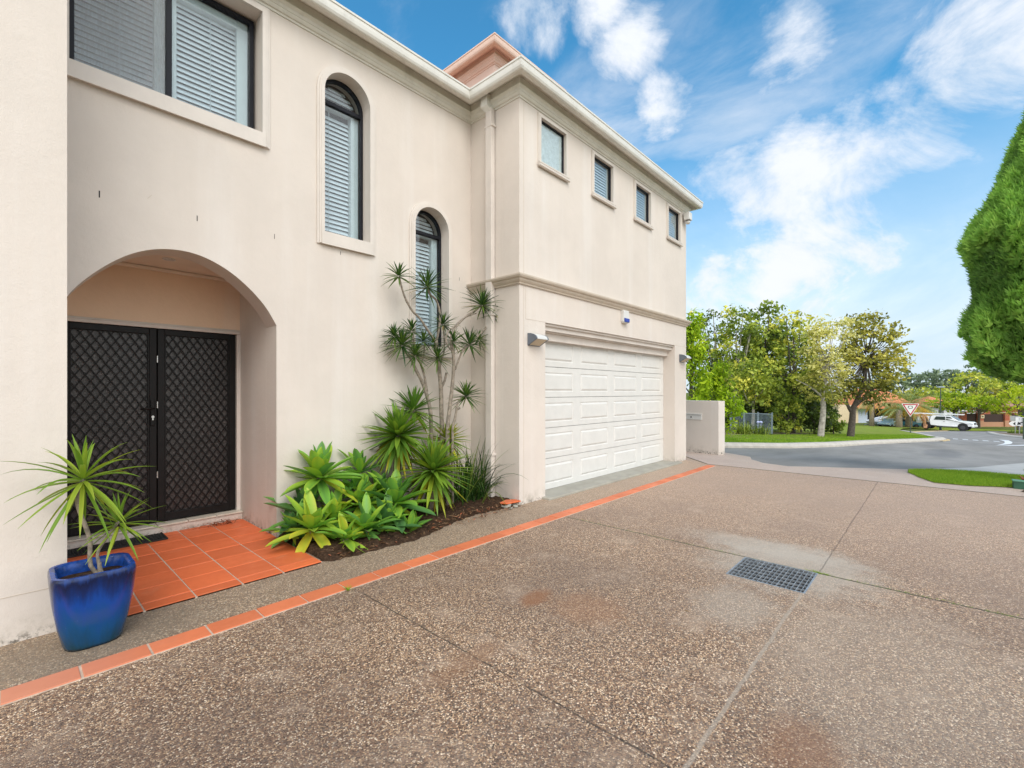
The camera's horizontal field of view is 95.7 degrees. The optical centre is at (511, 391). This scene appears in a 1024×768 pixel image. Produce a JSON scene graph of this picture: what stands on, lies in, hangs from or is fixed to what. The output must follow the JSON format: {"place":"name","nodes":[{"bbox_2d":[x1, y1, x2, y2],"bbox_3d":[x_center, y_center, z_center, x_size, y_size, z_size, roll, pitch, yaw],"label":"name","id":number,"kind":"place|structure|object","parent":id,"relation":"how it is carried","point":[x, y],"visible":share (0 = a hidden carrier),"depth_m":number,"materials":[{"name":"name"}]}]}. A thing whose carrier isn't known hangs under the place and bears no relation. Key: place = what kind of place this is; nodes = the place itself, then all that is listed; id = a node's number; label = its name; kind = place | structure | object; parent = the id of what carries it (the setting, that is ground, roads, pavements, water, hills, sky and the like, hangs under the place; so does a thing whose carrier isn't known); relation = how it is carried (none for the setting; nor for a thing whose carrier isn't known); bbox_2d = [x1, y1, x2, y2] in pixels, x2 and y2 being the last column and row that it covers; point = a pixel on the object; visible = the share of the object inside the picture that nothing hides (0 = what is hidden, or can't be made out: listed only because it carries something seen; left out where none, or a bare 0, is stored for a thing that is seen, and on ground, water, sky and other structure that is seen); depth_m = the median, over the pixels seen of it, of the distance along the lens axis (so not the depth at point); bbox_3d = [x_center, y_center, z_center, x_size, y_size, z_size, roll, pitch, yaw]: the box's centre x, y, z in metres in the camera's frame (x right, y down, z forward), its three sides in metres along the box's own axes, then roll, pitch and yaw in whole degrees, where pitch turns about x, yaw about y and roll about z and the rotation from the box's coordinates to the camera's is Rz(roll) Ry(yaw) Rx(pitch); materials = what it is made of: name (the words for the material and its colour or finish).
{"place":"outdoors","nodes":[
{"label":"outdoors","id":0,"kind":"place"},
{"bbox_2d":[67,519,321,616],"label":"porch paving","id":1,"kind":"structure","parent":0,"point":[157,581],"depth_m":4.06,"materials":[{"name":"tile"}]},
{"bbox_2d":[67,532,167,557],"bbox_3d":[-3.814,1.476,4.485,0.285,0.014,0.740,0,0,42],"label":"door mat","id":2,"kind":"object","parent":1,"relation":"on","point":[118,544],"depth_m":4.47,"materials":[{"name":"rubber"}]},
{"bbox_2d":[0,457,1023,767],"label":"driveway","id":3,"kind":"structure","parent":0,"point":[610,653],"depth_m":2.67,"materials":[{"name":"concrete"}]},
{"bbox_2d":[47,553,135,651],"bbox_3d":[-2.543,1.277,2.812,0.382,0.446,0.382,0,0,42],"label":"plant pot","id":4,"kind":"object","parent":3,"relation":"on","point":[90,609],"visible":0.99,"depth_m":2.70,"materials":[{"name":"blue ceramic"}]},
{"bbox_2d":[0,435,169,572],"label":"potted dracaena","id":5,"kind":"object","parent":4,"relation":"in","point":[83,486],"visible":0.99,"depth_m":2.77,"materials":[{"name":"green plant"}]},
{"bbox_2d":[0,465,712,704],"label":"tile edging","id":6,"kind":"object","parent":3,"relation":"on","point":[27,689],"visible":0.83,"depth_m":3.11,"materials":[{"name":"tile"}]},
{"bbox_2d":[0,466,713,706],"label":"edging grout","id":7,"kind":"object","parent":3,"relation":"on","point":[148,645],"visible":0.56,"depth_m":2.95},
{"bbox_2d":[279,494,512,561],"bbox_3d":[-1.108,1.463,5.337,1.153,0.083,2.772,0,0,42],"label":"garden bed","id":8,"kind":"object","parent":3,"relation":"on","point":[313,548],"visible":0.39,"depth_m":4.79,"materials":[{"name":"soil"}]},
{"bbox_2d":[260,510,314,548],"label":"agave","id":9,"kind":"object","parent":8,"relation":"on","point":[291,523],"visible":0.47,"depth_m":4.52,"materials":[{"name":"green plant"}]},
{"bbox_2d":[263,485,342,547],"bbox_3d":[-2.150,1.261,4.783,0.737,0.673,0.744,0,0,42],"label":"agave","id":10,"kind":"object","parent":8,"relation":"on","point":[297,499],"visible":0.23,"depth_m":4.71,"materials":[{"name":"green plant"}]},
{"bbox_2d":[265,488,349,552],"bbox_3d":[-1.941,1.322,4.504,0.726,0.758,0.671,0,0,-13],"label":"agave","id":11,"kind":"object","parent":8,"relation":"on","point":[310,516],"visible":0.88,"depth_m":4.40,"materials":[{"name":"green plant"}]},
{"bbox_2d":[280,441,362,519],"bbox_3d":[-2.022,1.007,4.941,0.916,0.960,0.845,0,0,42],"label":"agave","id":12,"kind":"object","parent":8,"relation":"on","point":[320,473],"visible":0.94,"depth_m":4.81,"materials":[{"name":"green plant"}]},
{"bbox_2d":[309,486,360,534],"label":"agave","id":13,"kind":"object","parent":8,"relation":"on","point":[334,505],"visible":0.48,"depth_m":4.71,"materials":[{"name":"green plant"}]},
{"bbox_2d":[315,511,372,552],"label":"agave","id":14,"kind":"object","parent":8,"relation":"on","point":[349,543],"visible":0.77,"depth_m":4.39,"materials":[{"name":"green plant"}]},
{"bbox_2d":[341,476,360,512],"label":"agave","id":15,"kind":"object","parent":8,"relation":"on","point":[355,483],"visible":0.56,"depth_m":5.07,"materials":[{"name":"green plant"}]},
{"bbox_2d":[316,473,392,531],"bbox_3d":[-1.615,1.189,5.005,0.756,0.661,0.857,0,0,42],"label":"agave","id":16,"kind":"object","parent":8,"relation":"on","point":[361,486],"visible":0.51,"depth_m":4.92,"materials":[{"name":"green plant"}]},
{"bbox_2d":[336,448,380,497],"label":"agave","id":17,"kind":"object","parent":8,"relation":"on","point":[359,463],"visible":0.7,"depth_m":5.24,"materials":[{"name":"green plant"}]},
{"bbox_2d":[336,491,401,539],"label":"agave","id":18,"kind":"object","parent":8,"relation":"on","point":[365,518],"visible":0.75,"depth_m":4.62,"materials":[{"name":"green plant"}]},
{"bbox_2d":[369,467,409,497],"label":"agave","id":19,"kind":"object","parent":8,"relation":"on","point":[384,479],"visible":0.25,"depth_m":5.29,"materials":[{"name":"green plant"}]},
{"bbox_2d":[359,488,421,532],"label":"agave","id":20,"kind":"object","parent":8,"relation":"on","point":[387,510],"visible":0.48,"depth_m":4.83,"materials":[{"name":"green plant"}]},
{"bbox_2d":[358,385,442,478],"bbox_3d":[-1.295,0.695,5.600,1.034,1.580,1.228,0,0,42],"label":"yucca","id":21,"kind":"object","parent":8,"relation":"on","point":[399,440],"visible":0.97,"depth_m":5.43,"materials":[{"name":"green plant"}]},
{"bbox_2d":[362,468,439,532],"bbox_3d":[-1.248,1.229,5.169,0.955,0.695,0.932,0,0,24],"label":"agave","id":22,"kind":"object","parent":8,"relation":"on","point":[395,492],"visible":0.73,"depth_m":5.07,"materials":[{"name":"green plant"}]},
{"bbox_2d":[377,318,439,443],"bbox_3d":[-1.259,0.278,5.709,0.590,2.404,0.850,0,0,42],"label":"dragon tree","id":23,"kind":"object","parent":8,"relation":"on","point":[402,339],"visible":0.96,"depth_m":5.69,"materials":[{"name":"green plant"}]},
{"bbox_2d":[386,509,431,533],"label":"agave","id":24,"kind":"object","parent":8,"relation":"on","point":[413,518],"visible":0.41,"depth_m":4.88,"materials":[{"name":"green plant"}]},
{"bbox_2d":[383,262,457,502],"bbox_3d":[-1.109,-0.058,5.782,0.634,3.075,1.127,0,0,42],"label":"dragon tree","id":25,"kind":"object","parent":8,"relation":"on","point":[438,359],"visible":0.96,"depth_m":5.89,"materials":[{"name":"green plant"}]},
{"bbox_2d":[393,434,476,516],"bbox_3d":[-0.953,1.005,5.497,1.062,0.988,1.094,0,0,42],"label":"yucca","id":26,"kind":"object","parent":8,"relation":"on","point":[434,476],"visible":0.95,"depth_m":5.41,"materials":[{"name":"green plant"}]},
{"bbox_2d":[424,424,469,500],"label":"yucca","id":27,"kind":"object","parent":8,"relation":"on","point":[449,434],"visible":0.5,"depth_m":6.01,"materials":[{"name":"green plant"}]},
{"bbox_2d":[448,379,484,503],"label":"dragon tree","id":28,"kind":"object","parent":8,"relation":"on","point":[466,391],"visible":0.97,"depth_m":6.03,"materials":[{"name":"green plant"}]},
{"bbox_2d":[408,436,527,505],"bbox_3d":[-0.604,1.001,6.128,1.673,0.938,1.575,0,0,8],"label":"strappy plant","id":29,"kind":"object","parent":8,"relation":"on","point":[471,492],"visible":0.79,"depth_m":6.09,"materials":[{"name":"green plant"}]},
{"bbox_2d":[441,285,503,504],"bbox_3d":[-0.505,0.003,6.238,0.663,2.954,1.234,0,0,42],"label":"dragon tree","id":30,"kind":"object","parent":8,"relation":"on","point":[473,337],"visible":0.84,"depth_m":6.09,"materials":[{"name":"green plant"}]},
{"bbox_2d":[500,499,521,508],"bbox_3d":[-0.022,1.466,6.027,0.223,0.077,0.271,0,0,42],"label":"broken paver","id":31,"kind":"object","parent":8,"relation":"on","point":[509,502],"visible":0.97,"depth_m":6.00,"materials":[{"name":"ceramic"}]},
{"bbox_2d":[183,469,982,748],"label":"leaf litter","id":32,"kind":"object","parent":3,"relation":"on","point":[218,523],"visible":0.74,"depth_m":5.13,"materials":[{"name":"brown plant"}]},
{"bbox_2d":[737,562,809,591],"bbox_3d":[2.141,1.727,3.816,0.660,0.446,0.620,0,0,42],"label":"drain pit","id":33,"kind":"object","parent":3,"relation":"in","point":[779,579],"visible":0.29,"depth_m":4.00,"materials":[{"name":"metal"}]},
{"bbox_2d":[726,557,817,593],"bbox_3d":[2.141,1.513,3.816,0.560,0.034,0.520,0,0,42],"label":"drain grate","id":34,"kind":"object","parent":33,"relation":"in","point":[738,566],"visible":0.89,"depth_m":3.82,"materials":[{"name":"metal"}]},
{"bbox_2d":[277,393,1023,545],"bbox_3d":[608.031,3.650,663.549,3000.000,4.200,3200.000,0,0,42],"label":"ground","id":35,"kind":"structure","parent":0,"point":[996,428],"depth_m":70.45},
{"bbox_2d":[0,0,702,646],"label":"townhouse","id":36,"kind":"structure","parent":35,"relation":"on","point":[218,218],"depth_m":5.10,"materials":[{"name":"paint"}]},
{"bbox_2d":[67,321,156,536],"bbox_3d":[-4.008,0.356,4.638,0.124,2.057,0.733,0,0,43],"label":"security door","id":37,"kind":"structure","parent":36,"relation":"in","point":[112,369],"depth_m":4.68,"materials":[{"name":"metal"}]},
{"bbox_2d":[67,0,269,148],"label":"window","id":38,"kind":"structure","parent":36,"relation":"in","point":[190,60],"depth_m":4.29,"materials":[{"name":"black metal"}]},
{"bbox_2d":[157,329,234,520],"bbox_3d":[-3.531,0.356,5.203,0.063,2.057,0.751,0,0,43],"label":"security door","id":39,"kind":"structure","parent":36,"relation":"in","point":[196,370],"depth_m":5.19,"materials":[{"name":"metal"}]},
{"bbox_2d":[317,65,374,256],"bbox_3d":[-1.996,-2.664,5.420,0.353,2.074,0.711,0,0,43],"label":"window","id":40,"kind":"structure","parent":36,"relation":"in","point":[337,118],"depth_m":5.51,"materials":[{"name":"black metal"}]},
{"bbox_2d":[409,201,452,357],"bbox_3d":[-1.182,-1.499,6.309,0.353,2.074,0.711,0,0,43],"label":"window","id":41,"kind":"structure","parent":36,"relation":"in","point":[424,247],"depth_m":6.41,"materials":[{"name":"black metal"}]},
{"bbox_2d":[527,333,548,346],"bbox_3d":[0.354,-0.705,6.274,0.163,0.169,0.260,0,0,42],"label":"wall lamp","id":42,"kind":"object","parent":36,"relation":"attached to","point":[537,340],"visible":1,"depth_m":6.22,"materials":[{"name":"grey metal"}]},
{"bbox_2d":[538,112,570,182],"bbox_3d":[0.584,-3.481,6.653,0.116,0.752,0.718,0,0,42],"label":"window","id":43,"kind":"structure","parent":36,"relation":"in","point":[550,142],"depth_m":6.68,"materials":[{"name":"beige metal"}]},
{"bbox_2d":[545,342,662,489],"bbox_3d":[1.746,0.327,8.318,0.055,2.321,4.370,0,0,43],"label":"garage door","id":44,"kind":"structure","parent":36,"relation":"in","point":[587,436],"depth_m":8.01,"materials":[{"name":"white metal"}]},
{"bbox_2d":[591,150,616,208],"bbox_3d":[1.401,-3.481,7.736,0.374,0.752,0.718,0,0,43],"label":"window","id":45,"kind":"structure","parent":36,"relation":"in","point":[594,178],"depth_m":7.74,"materials":[{"name":"beige metal"}]},
{"bbox_2d":[621,310,629,323],"bbox_3d":[1.989,-1.310,8.120,0.079,0.220,0.190,0,0,42],"label":"alarm box","id":46,"kind":"object","parent":36,"relation":"attached to","point":[625,319],"visible":1,"depth_m":8.07,"materials":[{"name":"white plastic"}]},
{"bbox_2d":[634,179,653,229],"bbox_3d":[2.413,-3.481,8.708,0.196,0.752,0.718,0,0,42],"label":"window","id":47,"kind":"structure","parent":36,"relation":"in","point":[644,220],"depth_m":8.81,"materials":[{"name":"beige metal"}]},
{"bbox_2d":[667,202,682,246],"bbox_3d":[3.352,-3.481,9.733,0.196,0.752,0.718,0,0,42],"label":"window","id":48,"kind":"structure","parent":36,"relation":"in","point":[672,238],"depth_m":9.83,"materials":[{"name":"beige metal"}]},
{"bbox_2d":[542,460,681,500],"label":"garage slab","id":49,"kind":"structure","parent":35,"relation":"on","point":[571,488],"depth_m":7.69,"materials":[{"name":"grey concrete"}]},
{"bbox_2d":[686,400,724,454],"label":"boundary wall","id":50,"kind":"structure","parent":35,"relation":"on","point":[705,427],"depth_m":11.41,"materials":[{"name":"beige paint"}]},
{"bbox_2d":[725,430,948,447],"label":"kerb","id":51,"kind":"structure","parent":35,"relation":"on","point":[802,444],"depth_m":16.30,"materials":[{"name":"grey concrete"}]},
{"bbox_2d":[686,452,1023,496],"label":"driveway crossover","id":52,"kind":"object","parent":35,"relation":"on","point":[900,476],"visible":0.67,"depth_m":8.58,"materials":[{"name":"grey concrete"}]},
{"bbox_2d":[877,418,895,426],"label":"parked car","id":53,"kind":"object","parent":35,"relation":"on","point":[890,422],"visible":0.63,"depth_m":74.12,"materials":[{"name":"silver metal"}]},
{"bbox_2d":[815,389,975,422],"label":"house","id":54,"kind":"structure","parent":35,"relation":"on","point":[844,412],"depth_m":85.40,"materials":[{"name":"beige"}]},
{"bbox_2d":[887,367,917,394],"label":"broadleaf tree","id":55,"kind":"object","parent":35,"relation":"on","point":[907,382],"visible":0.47,"depth_m":173.13,"materials":[{"name":"green plant"}]},
{"bbox_2d":[900,372,931,398],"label":"broadleaf tree","id":56,"kind":"object","parent":35,"relation":"on","point":[920,377],"visible":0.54,"depth_m":177.97,"materials":[{"name":"green plant"}]},
{"bbox_2d":[908,385,957,400],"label":"broadleaf tree","id":57,"kind":"object","parent":35,"relation":"on","point":[928,392],"visible":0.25,"depth_m":103.60,"materials":[{"name":"green plant"}]},
{"bbox_2d":[922,368,948,393],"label":"broadleaf tree","id":58,"kind":"object","parent":35,"relation":"on","point":[931,383],"visible":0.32,"depth_m":183.60,"materials":[{"name":"green plant"}]},
{"bbox_2d":[927,369,966,391],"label":"broadleaf tree","id":59,"kind":"object","parent":35,"relation":"on","point":[937,376],"visible":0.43,"depth_m":174.89,"materials":[{"name":"green plant"}]},
{"bbox_2d":[923,390,982,427],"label":"broadleaf tree","id":60,"kind":"object","parent":35,"relation":"on","point":[959,405],"visible":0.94,"depth_m":72.35,"materials":[{"name":"green plant"}]},
{"bbox_2d":[908,468,1023,486],"bbox_3d":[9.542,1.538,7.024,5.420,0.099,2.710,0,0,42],"label":"verge","id":61,"kind":"structure","parent":35,"relation":"on","point":[955,483],"depth_m":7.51,"materials":[{"name":"green plant"}]},
{"bbox_2d":[1011,479,1023,489],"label":"service box","id":62,"kind":"object","parent":61,"relation":"on","point":[1017,484],"visible":1,"depth_m":7.12,"materials":[{"name":"green plastic"}]},
{"bbox_2d":[914,401,1023,418],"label":"brick house","id":63,"kind":"structure","parent":35,"relation":"on","point":[1010,404],"depth_m":92.00,"materials":[{"name":"brick"}]},
{"bbox_2d":[917,427,1021,431],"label":"verge","id":64,"kind":"structure","parent":35,"relation":"on","point":[937,428],"depth_m":69.22,"materials":[{"name":"green plant"}]},
{"bbox_2d":[942,371,1004,399],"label":"broadleaf tree","id":65,"kind":"object","parent":35,"relation":"on","point":[975,376],"visible":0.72,"depth_m":111.31,"materials":[{"name":"green plant"}]},
{"bbox_2d":[938,463,1023,474],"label":"footpath","id":66,"kind":"structure","parent":35,"relation":"on","point":[1018,468],"depth_m":9.88,"materials":[{"name":"grey concrete"}]},
{"bbox_2d":[957,393,1005,427],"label":"broadleaf tree","id":67,"kind":"object","parent":35,"relation":"on","point":[984,400],"visible":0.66,"depth_m":73.45,"materials":[{"name":"green plant"}]},
{"bbox_2d":[958,412,1022,426],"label":"brick fence","id":68,"kind":"object","parent":35,"relation":"on","point":[995,420],"visible":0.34,"depth_m":76.00,"materials":[{"name":"brown brick"}]},
{"bbox_2d":[984,388,1009,413],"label":"broadleaf tree","id":69,"kind":"object","parent":35,"relation":"on","point":[994,392],"visible":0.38,"depth_m":83.50,"materials":[{"name":"green plant"}]},
{"bbox_2d":[978,376,1023,398],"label":"broadleaf tree","id":70,"kind":"object","parent":35,"relation":"on","point":[1002,383],"visible":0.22,"depth_m":116.46,"materials":[{"name":"green plant"}]},
{"bbox_2d":[990,382,1023,429],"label":"broadleaf tree","id":71,"kind":"object","parent":35,"relation":"on","point":[1013,393],"visible":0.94,"depth_m":68.13,"materials":[{"name":"green plant"}]},
{"bbox_2d":[1015,417,1023,438],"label":"arrow sign","id":72,"kind":"object","parent":35,"relation":"on","point":[1019,421],"visible":0.94,"depth_m":34.14,"materials":[{"name":"white metal"}]},
{"bbox_2d":[335,0,1023,392],"label":"sky","id":73,"kind":"structure","parent":0,"point":[837,155],"materials":[{"name":"blue"}]},
{"bbox_2d":[725,422,925,442],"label":"lawn","id":74,"kind":"structure","parent":0,"point":[867,429],"depth_m":38.26,"materials":[{"name":"green plant"}]},
{"bbox_2d":[686,307,714,400],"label":"golden conifer","id":75,"kind":"object","parent":74,"relation":"on","point":[697,352],"visible":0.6,"depth_m":14.87,"materials":[{"name":"green plant"}]},
{"bbox_2d":[699,309,734,373],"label":"broadleaf tree","id":76,"kind":"object","parent":74,"relation":"on","point":[713,326],"visible":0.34,"depth_m":29.86,"materials":[{"name":"green plant"}]},
{"bbox_2d":[703,359,746,435],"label":"golden conifer","id":77,"kind":"object","parent":74,"relation":"on","point":[720,375],"visible":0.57,"depth_m":15.37,"materials":[{"name":"green plant"}]},
{"bbox_2d":[709,305,772,429],"bbox_3d":[13.218,-1.283,26.997,3.119,7.663,3.118,0,0,-18],"label":"broadleaf tree","id":78,"kind":"object","parent":74,"relation":"on","point":[755,339],"visible":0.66,"depth_m":26.56,"materials":[{"name":"green plant"}]},
{"bbox_2d":[725,396,765,428],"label":"shrub","id":79,"kind":"object","parent":74,"relation":"on","point":[748,410],"visible":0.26,"depth_m":26.52,"materials":[{"name":"green plant"}]},
{"bbox_2d":[734,299,799,430],"bbox_3d":[15.176,-1.450,28.028,3.775,8.233,3.805,0,0,42],"label":"broadleaf tree","id":80,"kind":"object","parent":74,"relation":"on","point":[771,334],"visible":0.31,"depth_m":27.58,"materials":[{"name":"green plant"}]},
{"bbox_2d":[742,386,794,429],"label":"shrub","id":81,"kind":"object","parent":74,"relation":"on","point":[764,420],"visible":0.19,"depth_m":25.77,"materials":[{"name":"green plant"}]},
{"bbox_2d":[753,327,830,429],"bbox_3d":[17.551,-0.790,30.232,5.647,7.227,5.204,0,0,42],"label":"broadleaf tree","id":82,"kind":"object","parent":74,"relation":"on","point":[801,345],"visible":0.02,"depth_m":29.31,"materials":[{"name":"green plant"}]},
{"bbox_2d":[782,371,831,431],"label":"shrub","id":83,"kind":"object","parent":74,"relation":"on","point":[827,404],"visible":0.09,"depth_m":27.44,"materials":[{"name":"green plant"}]},
{"bbox_2d":[802,393,841,429],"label":"shrub","id":84,"kind":"object","parent":74,"relation":"on","point":[833,410],"visible":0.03,"depth_m":30.20,"materials":[{"name":"green plant"}]},
{"bbox_2d":[725,432,933,442],"bbox_3d":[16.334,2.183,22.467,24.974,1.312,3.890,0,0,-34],"label":"grass","id":85,"kind":"structure","parent":74,"relation":"on","point":[770,438],"depth_m":19.90,"materials":[{"name":"green plant"}]},
{"bbox_2d":[729,419,763,434],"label":"strap leaf clump","id":86,"kind":"object","parent":85,"relation":"on","point":[741,429],"visible":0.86,"depth_m":21.84,"materials":[{"name":"green plant"}]},
{"bbox_2d":[730,412,772,433],"bbox_3d":[11.976,1.660,23.200,1.994,1.348,0.082,0,0,12],"label":"pool fence","id":87,"kind":"object","parent":85,"relation":"on","point":[745,418],"visible":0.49,"depth_m":23.15,"materials":[{"name":"metal"}]},
{"bbox_2d":[722,354,788,428],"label":"broadleaf tree","id":88,"kind":"object","parent":85,"relation":"on","point":[750,390],"visible":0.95,"depth_m":23.43,"materials":[{"name":"green plant"}]},
{"bbox_2d":[753,421,777,434],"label":"strap leaf clump","id":89,"kind":"object","parent":85,"relation":"on","point":[765,432],"visible":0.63,"depth_m":21.82,"materials":[{"name":"green plant"}]},
{"bbox_2d":[765,394,808,433],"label":"shrub","id":90,"kind":"object","parent":85,"relation":"on","point":[779,411],"visible":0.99,"depth_m":23.39,"materials":[{"name":"green plant"}]},
{"bbox_2d":[763,309,821,432],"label":"broadleaf tree","id":91,"kind":"object","parent":85,"relation":"on","point":[791,380],"visible":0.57,"depth_m":25.86,"materials":[{"name":"green plant"}]},
{"bbox_2d":[794,397,833,433],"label":"shrub","id":92,"kind":"object","parent":85,"relation":"on","point":[813,418],"visible":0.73,"depth_m":24.84,"materials":[{"name":"green plant"}]},
{"bbox_2d":[790,313,862,436],"bbox_3d":[14.866,-0.648,21.853,3.442,6.016,2.064,0,0,-22],"label":"street tree","id":93,"kind":"object","parent":85,"relation":"on","point":[823,366],"visible":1,"depth_m":21.77,"materials":[{"name":"green plant"}]},
{"bbox_2d":[825,412,846,433],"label":"shrub","id":94,"kind":"object","parent":74,"relation":"on","point":[836,426],"visible":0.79,"depth_m":27.27,"materials":[{"name":"green plant"}]},
{"bbox_2d":[823,308,915,436],"bbox_3d":[17.947,-0.838,23.106,4.906,6.617,2.736,0,0,-24],"label":"street tree","id":95,"kind":"object","parent":74,"relation":"on","point":[880,360],"visible":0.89,"depth_m":22.82,"materials":[{"name":"green plant"}]},
{"bbox_2d":[857,397,891,425],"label":"palm tree","id":96,"kind":"object","parent":74,"relation":"on","point":[870,408],"visible":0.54,"depth_m":73.75,"materials":[{"name":"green plant"}]},
{"bbox_2d":[879,403,916,426],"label":"palm tree","id":97,"kind":"object","parent":74,"relation":"on","point":[899,416],"visible":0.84,"depth_m":70.74,"materials":[{"name":"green plant"}]},
{"bbox_2d":[874,381,944,427],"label":"tree","id":98,"kind":"object","parent":74,"relation":"on","point":[907,416],"visible":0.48,"depth_m":72.67,"materials":[{"name":"green plant"}]},
{"bbox_2d":[902,403,918,432],"bbox_3d":[30.937,2.171,35.987,1.040,2.503,0.094,0,0,41],"label":"give way sign","id":99,"kind":"object","parent":74,"relation":"on","point":[910,409],"visible":0.96,"depth_m":35.97,"materials":[{"name":"white metal"}]},
{"bbox_2d":[725,431,1023,468],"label":"road","id":100,"kind":"structure","parent":0,"point":[956,450],"depth_m":13.49,"materials":[{"name":"grey asphalt"}]},
{"bbox_2d":[913,413,977,430],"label":"utility truck","id":101,"kind":"object","parent":100,"relation":"on","point":[941,420],"visible":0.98,"depth_m":60.49,"materials":[{"name":"white metal"}]},
{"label":"garden soil","id":102,"kind":"structure","parent":0,"visible":0},
{"bbox_2d":[955,110,1023,383],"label":"cypress tree","id":103,"kind":"object","parent":102,"relation":"on","point":[990,248],"visible":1,"depth_m":7.69,"materials":[{"name":"green plant"}]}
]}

